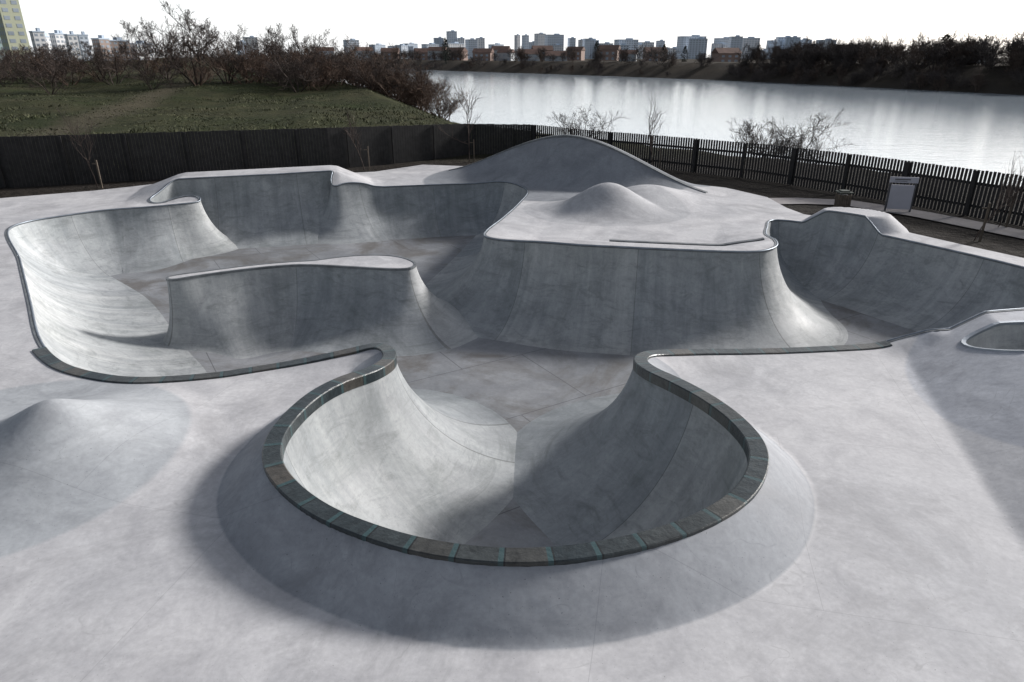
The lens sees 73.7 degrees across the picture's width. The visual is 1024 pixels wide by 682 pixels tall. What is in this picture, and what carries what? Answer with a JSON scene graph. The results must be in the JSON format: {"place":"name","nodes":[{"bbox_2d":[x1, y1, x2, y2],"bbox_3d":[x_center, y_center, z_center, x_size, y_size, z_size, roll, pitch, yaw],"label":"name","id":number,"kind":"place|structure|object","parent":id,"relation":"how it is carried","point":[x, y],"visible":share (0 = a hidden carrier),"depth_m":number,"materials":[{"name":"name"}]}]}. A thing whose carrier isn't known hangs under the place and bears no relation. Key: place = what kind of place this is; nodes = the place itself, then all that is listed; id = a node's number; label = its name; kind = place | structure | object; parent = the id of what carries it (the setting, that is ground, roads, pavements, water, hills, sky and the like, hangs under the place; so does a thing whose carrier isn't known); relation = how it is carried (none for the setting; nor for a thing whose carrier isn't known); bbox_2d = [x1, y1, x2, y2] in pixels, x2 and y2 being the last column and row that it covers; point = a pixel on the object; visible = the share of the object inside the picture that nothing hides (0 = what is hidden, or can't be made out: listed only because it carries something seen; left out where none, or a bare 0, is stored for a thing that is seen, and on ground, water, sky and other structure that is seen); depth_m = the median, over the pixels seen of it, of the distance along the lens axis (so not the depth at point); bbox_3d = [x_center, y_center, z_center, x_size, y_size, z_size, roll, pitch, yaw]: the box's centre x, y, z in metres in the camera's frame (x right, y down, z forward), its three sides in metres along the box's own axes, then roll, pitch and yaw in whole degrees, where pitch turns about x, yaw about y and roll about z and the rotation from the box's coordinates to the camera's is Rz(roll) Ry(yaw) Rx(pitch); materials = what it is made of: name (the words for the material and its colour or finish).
{"place":"outdoors","nodes":[
{"label":"outdoors","id":0,"kind":"place"},
{"bbox_2d":[0,74,542,172],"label":"meadow grass","id":1,"kind":"structure","parent":0,"point":[275,127],"depth_m":58.43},
{"bbox_2d":[427,47,446,50],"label":"roof","id":2,"kind":"structure","parent":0,"point":[435,48],"depth_m":549.27,"materials":[{"name":"tile"}]},
{"bbox_2d":[491,46,510,49],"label":"roof","id":3,"kind":"structure","parent":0,"point":[499,47],"depth_m":485.11,"materials":[{"name":"tile"}]},
{"bbox_2d":[0,58,1023,257],"bbox_3d":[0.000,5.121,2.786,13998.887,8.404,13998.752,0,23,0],"label":"ground","id":4,"kind":"structure","parent":0,"point":[998,81],"depth_m":61.59,"materials":[{"name":"plant"}]},
{"bbox_2d":[0,0,30,55],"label":"tower block","id":5,"kind":"structure","parent":4,"relation":"on","point":[13,32],"depth_m":297.50,"materials":[{"name":"beige concrete"}]},
{"bbox_2d":[0,0,27,55],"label":"windows","id":6,"kind":"structure","parent":5,"relation":"in","point":[1,1],"depth_m":297.24,"materials":[{"name":"grey glass"}]},
{"bbox_2d":[29,28,47,59],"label":"apartment block","id":7,"kind":"structure","parent":4,"relation":"on","point":[37,36],"depth_m":473.40,"materials":[{"name":"white concrete"}]},
{"bbox_2d":[30,34,46,59],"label":"windows","id":8,"kind":"structure","parent":7,"relation":"in","point":[30,34],"depth_m":473.60,"materials":[{"name":"grey glass"}]},
{"bbox_2d":[44,33,52,53],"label":"apartment block","id":9,"kind":"structure","parent":4,"relation":"on","point":[48,40],"depth_m":512.12,"materials":[{"name":"white concrete"}]},
{"bbox_2d":[17,50,87,94],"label":"bare tree","id":10,"kind":"object","parent":4,"relation":"on","point":[52,64],"visible":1,"depth_m":78.97,"materials":[{"name":"brown plant"}]},
{"bbox_2d":[48,30,66,57],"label":"apartment block","id":11,"kind":"structure","parent":4,"relation":"on","point":[56,37],"depth_m":483.20,"materials":[{"name":"white concrete"}]},
{"bbox_2d":[63,31,81,58],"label":"apartment block","id":12,"kind":"structure","parent":4,"relation":"on","point":[71,38],"depth_m":474.47,"materials":[{"name":"white concrete"}]},
{"bbox_2d":[65,37,79,58],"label":"windows","id":13,"kind":"structure","parent":12,"relation":"in","point":[66,38],"depth_m":474.52,"materials":[{"name":"grey glass"}]},
{"bbox_2d":[56,106,102,187],"bbox_3d":[-17.683,-7.935,28.032,1.885,3.472,0.859,4,23,10],"label":"staked sapling","id":14,"kind":"object","parent":4,"relation":"on","point":[90,130],"visible":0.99,"depth_m":28.00,"materials":[{"name":"brown plant"}]},
{"bbox_2d":[77,31,91,60],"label":"apartment block","id":15,"kind":"structure","parent":4,"relation":"on","point":[83,37],"depth_m":511.01,"materials":[{"name":"white concrete"}]},
{"bbox_2d":[91,35,112,59],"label":"apartment block","id":16,"kind":"structure","parent":4,"relation":"on","point":[103,41],"depth_m":493.33,"materials":[{"name":"concrete"}]},
{"bbox_2d":[87,39,130,68],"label":"bare tree","id":17,"kind":"object","parent":4,"relation":"on","point":[107,50],"visible":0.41,"depth_m":128.06,"materials":[{"name":"brown plant"}]},
{"bbox_2d":[109,37,131,59],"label":"apartment block","id":18,"kind":"structure","parent":4,"relation":"on","point":[114,43],"depth_m":545.50,"materials":[{"name":"concrete"}]},
{"bbox_2d":[110,20,164,73],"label":"bare tree","id":19,"kind":"object","parent":4,"relation":"on","point":[136,47],"visible":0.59,"depth_m":109.28,"materials":[{"name":"brown plant"}]},
{"bbox_2d":[130,41,153,59],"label":"apartment block","id":20,"kind":"structure","parent":4,"relation":"on","point":[131,45],"depth_m":564.08,"materials":[{"name":"grey concrete"}]},
{"bbox_2d":[119,17,202,78],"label":"bare tree","id":21,"kind":"object","parent":4,"relation":"on","point":[149,30],"visible":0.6,"depth_m":100.62,"materials":[{"name":"brown plant"}]},
{"bbox_2d":[137,28,209,73],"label":"bare tree","id":22,"kind":"object","parent":4,"relation":"on","point":[174,48],"visible":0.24,"depth_m":110.02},
{"bbox_2d":[142,0,220,84],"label":"bare tree","id":23,"kind":"object","parent":4,"relation":"on","point":[198,44],"visible":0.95,"depth_m":86.06,"materials":[{"name":"brown plant"}]},
{"bbox_2d":[181,17,278,83],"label":"bare tree","id":24,"kind":"object","parent":4,"relation":"on","point":[230,45],"visible":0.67,"depth_m":92.70,"materials":[{"name":"brown plant"}]},
{"bbox_2d":[0,41,468,119],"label":"scrub thicket","id":25,"kind":"object","parent":4,"relation":"on","point":[312,75],"visible":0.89,"depth_m":89.06,"materials":[{"name":"brown plant"}]},
{"bbox_2d":[216,33,270,78],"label":"bare tree","id":26,"kind":"object","parent":4,"relation":"on","point":[244,49],"visible":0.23,"depth_m":101.09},
{"bbox_2d":[243,36,257,58],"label":"apartment block","id":27,"kind":"structure","parent":4,"relation":"on","point":[250,39],"depth_m":1093.46,"materials":[{"name":"grey concrete"}]},
{"bbox_2d":[231,39,274,72],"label":"bare tree","id":28,"kind":"object","parent":4,"relation":"on","point":[250,49],"visible":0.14,"depth_m":113.29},
{"bbox_2d":[0,124,532,187],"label":"timber board fence","id":29,"kind":"object","parent":4,"relation":"on","point":[396,144],"visible":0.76,"depth_m":31.35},
{"bbox_2d":[243,23,302,78],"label":"bare tree","id":30,"kind":"object","parent":4,"relation":"on","point":[272,51],"visible":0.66,"depth_m":95.39,"materials":[{"name":"brown plant"}]},
{"bbox_2d":[265,25,330,70],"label":"bare tree","id":31,"kind":"object","parent":4,"relation":"on","point":[303,39],"visible":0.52,"depth_m":109.75,"materials":[{"name":"brown plant"}]},
{"bbox_2d":[284,47,342,85],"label":"bare tree","id":32,"kind":"object","parent":4,"relation":"on","point":[319,62],"visible":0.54,"depth_m":87.30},
{"bbox_2d":[296,36,348,62],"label":"bare tree","id":33,"kind":"object","parent":4,"relation":"on","point":[313,43],"visible":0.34,"depth_m":99.72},
{"bbox_2d":[343,39,358,52],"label":"apartment block","id":34,"kind":"structure","parent":4,"relation":"on","point":[351,41],"depth_m":1207.58,"materials":[{"name":"grey concrete"}]},
{"bbox_2d":[343,110,369,170],"bbox_3d":[-7.589,-9.593,32.697,1.358,3.004,1.326,-15,27,-31],"label":"staked sapling","id":35,"kind":"object","parent":4,"relation":"on","point":[350,127],"visible":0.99,"depth_m":32.67,"materials":[{"name":"brown plant"}]},
{"bbox_2d":[339,47,396,90],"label":"bare tree","id":36,"kind":"object","parent":4,"relation":"on","point":[369,68],"visible":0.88,"depth_m":83.92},
{"bbox_2d":[337,35,398,85],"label":"bare tree","id":37,"kind":"object","parent":4,"relation":"on","point":[356,49],"visible":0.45,"depth_m":97.14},
{"bbox_2d":[369,43,385,53],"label":"apartment block","id":38,"kind":"structure","parent":4,"relation":"on","point":[376,46],"depth_m":1317.88,"materials":[{"name":"white concrete"}]},
{"bbox_2d":[364,53,413,95],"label":"bare tree","id":39,"kind":"object","parent":4,"relation":"on","point":[395,67],"visible":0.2,"depth_m":90.58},
{"bbox_2d":[394,44,407,57],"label":"apartment block","id":40,"kind":"structure","parent":4,"relation":"on","point":[401,47],"depth_m":1122.93,"materials":[{"name":"white concrete"}]},
{"bbox_2d":[380,62,441,108],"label":"bare tree","id":41,"kind":"object","parent":4,"relation":"on","point":[418,88],"visible":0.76,"depth_m":84.81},
{"bbox_2d":[414,52,427,59],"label":"walls","id":42,"kind":"structure","parent":4,"relation":"on","point":[425,55],"depth_m":585.30,"materials":[{"name":"brick"}]},
{"bbox_2d":[421,43,438,47],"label":"apartment block","id":43,"kind":"structure","parent":4,"relation":"on","point":[429,45],"depth_m":1187.37,"materials":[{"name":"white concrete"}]},
{"bbox_2d":[404,80,463,116],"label":"bare tree","id":44,"kind":"object","parent":4,"relation":"on","point":[440,89],"visible":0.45,"depth_m":87.25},
{"bbox_2d":[434,37,443,46],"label":"apartment block","id":45,"kind":"structure","parent":4,"relation":"on","point":[439,40],"depth_m":1271.49,"materials":[{"name":"grey concrete"}]},
{"bbox_2d":[441,38,450,63],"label":"evergreen tree","id":46,"kind":"object","parent":4,"relation":"on","point":[445,42],"visible":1,"depth_m":441.26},
{"bbox_2d":[446,30,456,42],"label":"apartment block","id":47,"kind":"structure","parent":4,"relation":"on","point":[451,35],"depth_m":1364.57,"materials":[{"name":"grey concrete"}]},
{"bbox_2d":[441,42,463,46],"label":"apartment block","id":48,"kind":"structure","parent":4,"relation":"on","point":[454,44],"depth_m":1055.76,"materials":[{"name":"white concrete"}]},
{"bbox_2d":[435,81,485,161],"bbox_3d":[-2.619,-11.033,34.587,2.871,4.232,1.938,0,23,0],"label":"staked sapling","id":49,"kind":"object","parent":4,"relation":"on","point":[468,110],"visible":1,"depth_m":34.61,"materials":[{"name":"brown plant"}]},
{"bbox_2d":[453,52,467,59],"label":"walls","id":50,"kind":"structure","parent":4,"relation":"on","point":[465,58],"depth_m":514.49,"materials":[{"name":"brick"}]},
{"bbox_2d":[448,47,467,51],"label":"roof","id":51,"kind":"structure","parent":50,"relation":"on","point":[463,48],"depth_m":512.89,"materials":[{"name":"tile"}]},
{"bbox_2d":[465,38,476,58],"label":"apartment block","id":52,"kind":"structure","parent":4,"relation":"on","point":[470,44],"depth_m":1279.21,"materials":[{"name":"grey concrete"}]},
{"bbox_2d":[476,37,484,47],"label":"apartment block","id":53,"kind":"structure","parent":4,"relation":"on","point":[480,42],"depth_m":1415.02,"materials":[{"name":"grey concrete"}]},
{"bbox_2d":[473,53,493,61],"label":"walls","id":54,"kind":"structure","parent":4,"relation":"on","point":[489,57],"depth_m":448.53,"materials":[{"name":"brick"}]},
{"bbox_2d":[472,48,493,52],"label":"roof","id":55,"kind":"structure","parent":54,"relation":"on","point":[483,50],"depth_m":448.77,"materials":[{"name":"tile"}]},
{"bbox_2d":[497,53,514,60],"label":"walls","id":56,"kind":"structure","parent":4,"relation":"on","point":[506,57],"depth_m":458.72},
{"bbox_2d":[496,49,514,52],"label":"roof","id":57,"kind":"structure","parent":56,"relation":"on","point":[503,50],"depth_m":458.58,"materials":[{"name":"tile"}]},
{"bbox_2d":[0,135,1023,681],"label":"skatepark bowl","id":58,"kind":"object","parent":4,"relation":"on","point":[564,409],"visible":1,"depth_m":10.51,"materials":[{"name":"concrete"}]},
{"bbox_2d":[514,34,519,55],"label":"apartment block","id":59,"kind":"structure","parent":4,"relation":"on","point":[516,41],"depth_m":1554.55,"materials":[{"name":"grey concrete"}]},
{"bbox_2d":[522,34,528,48],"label":"apartment block","id":60,"kind":"structure","parent":4,"relation":"on","point":[525,41],"depth_m":1370.45,"materials":[{"name":"grey concrete"}]},
{"bbox_2d":[518,54,539,60],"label":"walls","id":61,"kind":"structure","parent":4,"relation":"on","point":[533,57],"depth_m":438.70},
{"bbox_2d":[517,49,540,53],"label":"roof","id":62,"kind":"structure","parent":61,"relation":"on","point":[530,51],"depth_m":439.50,"materials":[{"name":"tile"}]},
{"bbox_2d":[534,32,545,44],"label":"apartment block","id":63,"kind":"structure","parent":4,"relation":"on","point":[539,38],"depth_m":1457.67,"materials":[{"name":"grey concrete"}]},
{"bbox_2d":[545,33,563,44],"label":"apartment block","id":64,"kind":"structure","parent":4,"relation":"on","point":[554,39],"depth_m":1365.94,"materials":[{"name":"grey concrete"}]},
{"bbox_2d":[546,35,563,44],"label":"windows","id":65,"kind":"structure","parent":64,"relation":"in","point":[546,35],"depth_m":1364.39,"materials":[{"name":"grey glass"}]},
{"bbox_2d":[567,37,575,46],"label":"apartment block","id":66,"kind":"structure","parent":4,"relation":"on","point":[571,42],"depth_m":1370.07,"materials":[{"name":"grey concrete"}]},
{"bbox_2d":[567,50,584,59],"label":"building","id":67,"kind":"structure","parent":4,"relation":"on","point":[581,55],"depth_m":512.50,"materials":[{"name":"brick"}]},
{"bbox_2d":[547,104,627,137],"bbox_3d":[4.967,-14.726,48.143,4.693,4.251,5.346,-9,24,-21],"label":"riverside bush","id":68,"kind":"object","parent":4,"relation":"on","point":[574,123],"visible":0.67,"depth_m":47.80,"materials":[{"name":"brown plant"}]},
{"bbox_2d":[585,39,598,58],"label":"apartment block","id":69,"kind":"structure","parent":4,"relation":"on","point":[589,46],"depth_m":1196.15,"materials":[{"name":"grey concrete"}]},
{"bbox_2d":[195,28,1023,91],"bbox_3d":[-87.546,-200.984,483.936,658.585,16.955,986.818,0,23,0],"label":"distant tree line","id":70,"kind":"object","parent":4,"relation":"on","point":[952,52],"visible":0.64,"depth_m":214.25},
{"bbox_2d":[600,50,618,60],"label":"walls","id":71,"kind":"structure","parent":4,"relation":"on","point":[609,55],"depth_m":474.95,"materials":[{"name":"brick"}]},
{"bbox_2d":[637,43,645,58],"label":"apartment block","id":72,"kind":"structure","parent":4,"relation":"on","point":[641,45],"depth_m":1110.68,"materials":[{"name":"grey concrete"}]},
{"bbox_2d":[638,41,654,46],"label":"apartment block","id":73,"kind":"structure","parent":4,"relation":"on","point":[648,43],"depth_m":1278.12,"materials":[{"name":"grey concrete"}]},
{"bbox_2d":[643,52,666,60],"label":"walls","id":74,"kind":"structure","parent":4,"relation":"on","point":[652,57],"depth_m":393.20,"materials":[{"name":"brick"}]},
{"bbox_2d":[642,93,668,168],"bbox_3d":[6.588,-9.738,31.952,1.306,3.835,1.135,0,23,0],"label":"staked sapling","id":75,"kind":"object","parent":4,"relation":"on","point":[650,131],"visible":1,"depth_m":31.86,"materials":[{"name":"brown plant"}]},
{"bbox_2d":[656,39,664,46],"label":"apartment block","id":76,"kind":"structure","parent":4,"relation":"on","point":[661,42],"depth_m":1369.96,"materials":[{"name":"grey concrete"}]},
{"bbox_2d":[680,46,688,61],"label":"evergreen tree","id":77,"kind":"object","parent":4,"relation":"on","point":[684,53],"visible":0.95,"depth_m":359.69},
{"bbox_2d":[676,35,706,58],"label":"apartment block","id":78,"kind":"structure","parent":4,"relation":"on","point":[682,41],"depth_m":1091.99,"materials":[{"name":"grey concrete"}]},
{"bbox_2d":[676,37,705,57],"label":"windows","id":79,"kind":"structure","parent":78,"relation":"in","point":[679,37],"depth_m":1091.91,"materials":[{"name":"grey glass"}]},
{"bbox_2d":[687,37,707,58],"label":"apartment block","id":80,"kind":"structure","parent":4,"relation":"on","point":[697,47],"depth_m":1067.77,"materials":[{"name":"grey concrete"}]},
{"bbox_2d":[687,40,706,57],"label":"windows","id":81,"kind":"structure","parent":80,"relation":"in","point":[689,40],"depth_m":1067.79,"materials":[{"name":"grey glass"}]},
{"bbox_2d":[710,42,727,56],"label":"apartment block","id":82,"kind":"structure","parent":4,"relation":"on","point":[717,45],"depth_m":1186.91,"materials":[{"name":"grey concrete"}]},
{"bbox_2d":[714,37,728,42],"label":"apartment block","id":83,"kind":"structure","parent":4,"relation":"on","point":[723,39],"depth_m":1239.65,"materials":[{"name":"grey concrete"}]},
{"bbox_2d":[711,53,740,61],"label":"walls","id":84,"kind":"structure","parent":4,"relation":"on","point":[726,58],"depth_m":347.23,"materials":[{"name":"brick"}]},
{"bbox_2d":[711,48,741,52],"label":"roof","id":85,"kind":"structure","parent":84,"relation":"on","point":[725,50],"depth_m":347.67,"materials":[{"name":"tile"}]},
{"bbox_2d":[728,35,742,49],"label":"apartment block","id":86,"kind":"structure","parent":4,"relation":"on","point":[735,41],"depth_m":1100.17,"materials":[{"name":"grey concrete"}]},
{"bbox_2d":[741,37,759,58],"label":"apartment block","id":87,"kind":"structure","parent":4,"relation":"on","point":[751,41],"depth_m":1138.18,"materials":[{"name":"grey concrete"}]},
{"bbox_2d":[765,40,774,58],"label":"apartment block","id":88,"kind":"structure","parent":4,"relation":"on","point":[769,43],"depth_m":1188.91,"materials":[{"name":"grey concrete"}]},
{"bbox_2d":[736,120,809,158],"bbox_3d":[15.402,-11.612,41.208,4.784,3.613,4.199,-5,23,-11],"label":"riverside bush","id":89,"kind":"object","parent":4,"relation":"on","point":[771,138],"visible":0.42,"depth_m":40.99,"materials":[{"name":"brown plant"}]},
{"bbox_2d":[532,125,1023,225],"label":"picket fence","id":90,"kind":"object","parent":4,"relation":"on","point":[790,177],"visible":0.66,"depth_m":27.93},
{"bbox_2d":[773,40,784,58],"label":"apartment block","id":91,"kind":"structure","parent":4,"relation":"on","point":[780,43],"depth_m":1136.91,"materials":[{"name":"grey concrete"}]},
{"bbox_2d":[725,109,851,164],"bbox_3d":[15.675,-11.363,39.763,6.957,4.570,6.107,11,25,25],"label":"riverside bush","id":92,"kind":"object","parent":4,"relation":"on","point":[800,141],"visible":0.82,"depth_m":39.23,"materials":[{"name":"brown plant"}]},
{"bbox_2d":[784,36,800,49],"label":"apartment block","id":93,"kind":"structure","parent":4,"relation":"on","point":[789,39],"depth_m":1116.12,"materials":[{"name":"grey concrete"}]},
{"bbox_2d":[770,132,856,163],"bbox_3d":[16.462,-10.357,38.558,3.705,3.188,4.221,-13,26,-28],"label":"riverside bush","id":94,"kind":"object","parent":4,"relation":"on","point":[819,145],"visible":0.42,"depth_m":38.00,"materials":[{"name":"brown plant"}]},
{"bbox_2d":[816,38,835,48],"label":"apartment block","id":95,"kind":"structure","parent":4,"relation":"on","point":[826,41],"depth_m":1069.12,"materials":[{"name":"grey concrete"}]},
{"bbox_2d":[834,190,853,206],"bbox_3d":[11.700,-4.981,24.135,0.460,0.690,0.460,0,23,0],"label":"litter bin","id":96,"kind":"object","parent":4,"relation":"on","point":[843,198],"visible":0.72,"depth_m":23.96,"materials":[{"name":"brown metal"}]},
{"bbox_2d":[770,198,1023,238],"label":"footpath","id":97,"kind":"structure","parent":4,"relation":"on","point":[1003,230],"depth_m":23.64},
{"bbox_2d":[883,177,918,211],"bbox_3d":[13.605,-5.110,23.885,0.900,1.240,0.121,6,23,13],"label":"information sign","id":98,"kind":"object","parent":97,"relation":"on","point":[900,197],"visible":0.99,"depth_m":23.84,"materials":[{"name":"grey metal"}]},
{"bbox_2d":[973,146,1023,241],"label":"staked sapling","id":99,"kind":"object","parent":4,"relation":"on","point":[982,228],"visible":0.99,"depth_m":19.80,"materials":[{"name":"brown plant"}]},
{"bbox_2d":[996,166,1023,226],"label":"staked sapling","id":100,"kind":"object","parent":4,"relation":"on","point":[1011,206],"visible":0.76,"depth_m":21.52,"materials":[{"name":"brown plant"}]},
{"bbox_2d":[19,0,1023,57],"label":"sky","id":101,"kind":"structure","parent":0,"point":[397,22],"materials":[{"name":"white"}]},
{"bbox_2d":[531,45,553,49],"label":"roof","id":102,"kind":"structure","parent":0,"point":[547,47],"depth_m":494.20,"materials":[{"name":"tile"}]},
{"bbox_2d":[544,51,566,55],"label":"roof","id":103,"kind":"structure","parent":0,"point":[557,53],"depth_m":416.86,"materials":[{"name":"tile"}]},
{"bbox_2d":[550,44,563,50],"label":"apartment block","id":104,"kind":"structure","parent":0,"point":[557,47],"depth_m":1234.29,"materials":[{"name":"grey concrete"}]},
{"bbox_2d":[599,45,620,49],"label":"roof","id":105,"kind":"structure","parent":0,"point":[608,47],"depth_m":475.10,"materials":[{"name":"tile"}]},
{"bbox_2d":[614,38,637,55],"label":"apartment block","id":106,"kind":"structure","parent":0,"point":[631,42],"depth_m":1086.56,"materials":[{"name":"grey concrete"}]},
{"bbox_2d":[346,69,1023,186],"bbox_3d":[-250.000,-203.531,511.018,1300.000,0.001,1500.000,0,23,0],"label":"river water","id":107,"kind":"structure","parent":0,"point":[977,131],"depth_m":107.58,"materials":[{"name":"grey liquid"}]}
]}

